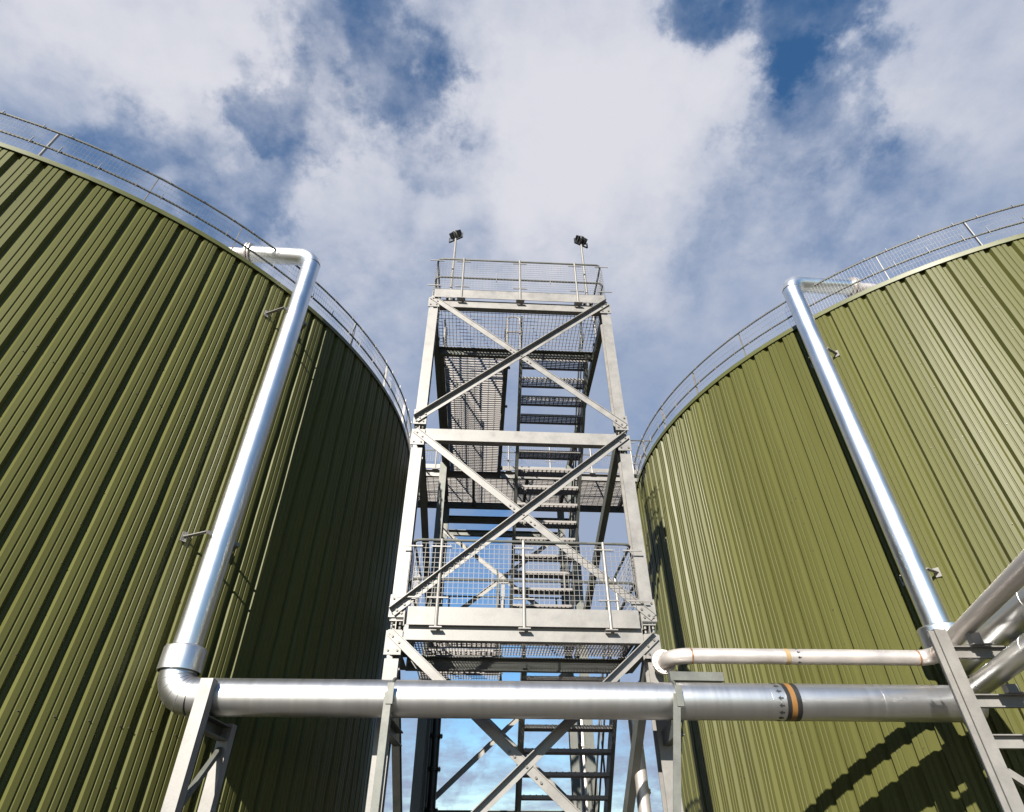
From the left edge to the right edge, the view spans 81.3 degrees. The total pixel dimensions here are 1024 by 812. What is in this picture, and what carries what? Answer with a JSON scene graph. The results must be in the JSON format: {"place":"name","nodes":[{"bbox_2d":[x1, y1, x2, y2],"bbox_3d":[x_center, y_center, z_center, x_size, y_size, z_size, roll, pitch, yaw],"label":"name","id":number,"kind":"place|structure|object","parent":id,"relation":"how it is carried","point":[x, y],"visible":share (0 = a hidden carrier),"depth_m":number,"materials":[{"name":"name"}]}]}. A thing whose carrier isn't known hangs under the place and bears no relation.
{"place":"outdoors","nodes":[
{"label":"outdoors","id":0,"kind":"place"},
{"bbox_2d":[0,0,1023,811],"label":"sky","id":1,"kind":"structure","parent":0,"point":[709,155],"materials":[{"name":"blue"}]},
{"bbox_2d":[577,720,587,811],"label":"vertical pipe","id":2,"kind":"object","parent":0,"point":[583,782],"visible":0.15,"depth_m":12.89,"materials":[{"name":"silver metal"}]},
{"label":"ground","id":3,"kind":"structure","parent":0,"visible":0},
{"bbox_2d":[161,678,236,811],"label":"pipe support","id":4,"kind":"object","parent":3,"relation":"on","point":[201,722],"visible":1,"depth_m":5.96,"materials":[{"name":"metal"}]},
{"bbox_2d":[0,110,411,811],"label":"storage tank","id":5,"kind":"object","parent":3,"relation":"on","point":[138,336],"visible":0.88,"depth_m":7.71,"materials":[{"name":"metal"}]},
{"bbox_2d":[156,242,319,676],"bbox_3d":[-4.341,-0.049,8.529,1.981,7.215,0.690,11,-39,-13],"label":"riser pipe","id":6,"kind":"object","parent":5,"relation":"attached to","point":[186,649],"visible":0.83,"depth_m":7.76,"materials":[{"name":"metal"}]},
{"bbox_2d":[370,677,402,811],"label":"pipe support","id":7,"kind":"object","parent":3,"relation":"on","point":[390,729],"visible":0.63,"depth_m":5.86,"materials":[{"name":"metal"}]},
{"bbox_2d":[420,721,430,811],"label":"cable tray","id":8,"kind":"object","parent":3,"relation":"on","point":[425,770],"visible":0.35,"depth_m":11.31,"materials":[{"name":"metal"}]},
{"bbox_2d":[424,675,443,811],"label":"vertical pipe","id":9,"kind":"object","parent":3,"relation":"on","point":[433,768],"visible":0.69,"depth_m":12.16,"materials":[{"name":"black metal"}]},
{"bbox_2d":[365,258,683,811],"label":"stair tower","id":10,"kind":"structure","parent":3,"relation":"on","point":[444,635],"depth_m":8.67,"materials":[{"name":"metal"}]},
{"bbox_2d":[446,229,462,299],"bbox_3d":[-1.155,-2.763,11.712,0.295,2.272,0.269,2,-38,-2],"label":"floodlight","id":11,"kind":"object","parent":10,"relation":"on","point":[455,235],"visible":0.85,"depth_m":12.19,"materials":[{"name":"metal"}]},
{"bbox_2d":[406,319,651,523],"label":"roof walkway","id":12,"kind":"structure","parent":10,"relation":"on","point":[479,407],"depth_m":15.40,"materials":[{"name":"metal"}]},
{"bbox_2d":[574,235,591,304],"bbox_3d":[1.433,-2.679,11.818,0.306,2.272,0.260,2,-38,-2],"label":"floodlight","id":13,"kind":"object","parent":10,"relation":"on","point":[581,241],"visible":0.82,"depth_m":12.31,"materials":[{"name":"metal"}]},
{"bbox_2d":[628,721,650,807],"bbox_3d":[1.774,5.806,7.782,0.256,3.700,0.260,2,-38,-2],"label":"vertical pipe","id":14,"kind":"object","parent":3,"relation":"on","point":[649,789],"visible":0.09,"depth_m":8.15,"materials":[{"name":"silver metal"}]},
{"bbox_2d":[662,671,723,811],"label":"pipe support","id":15,"kind":"object","parent":3,"relation":"on","point":[672,734],"visible":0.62,"depth_m":6.17,"materials":[{"name":"metal"}]},
{"bbox_2d":[157,633,1023,722],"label":"header pipe","id":16,"kind":"object","parent":15,"relation":"on","point":[327,698],"visible":0.87,"depth_m":6.21,"materials":[{"name":"metal"}]},
{"bbox_2d":[628,549,1023,811],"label":"pipe","id":17,"kind":"object","parent":3,"relation":"on","point":[1000,591],"visible":0.8,"depth_m":6.72,"materials":[{"name":"silver metal"}]},
{"bbox_2d":[634,203,1023,811],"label":"storage tank","id":18,"kind":"object","parent":3,"relation":"on","point":[761,527],"visible":0.79,"depth_m":9.18,"materials":[{"name":"metal"}]},
{"bbox_2d":[782,276,1023,675],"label":"riser pipe","id":19,"kind":"object","parent":18,"relation":"attached to","point":[1003,625],"visible":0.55,"depth_m":8.34,"materials":[{"name":"metal"}]},
{"bbox_2d":[927,629,1023,811],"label":"pipe trestle","id":20,"kind":"object","parent":3,"relation":"on","point":[1001,776],"visible":0.88,"depth_m":5.44,"materials":[{"name":"metal"}]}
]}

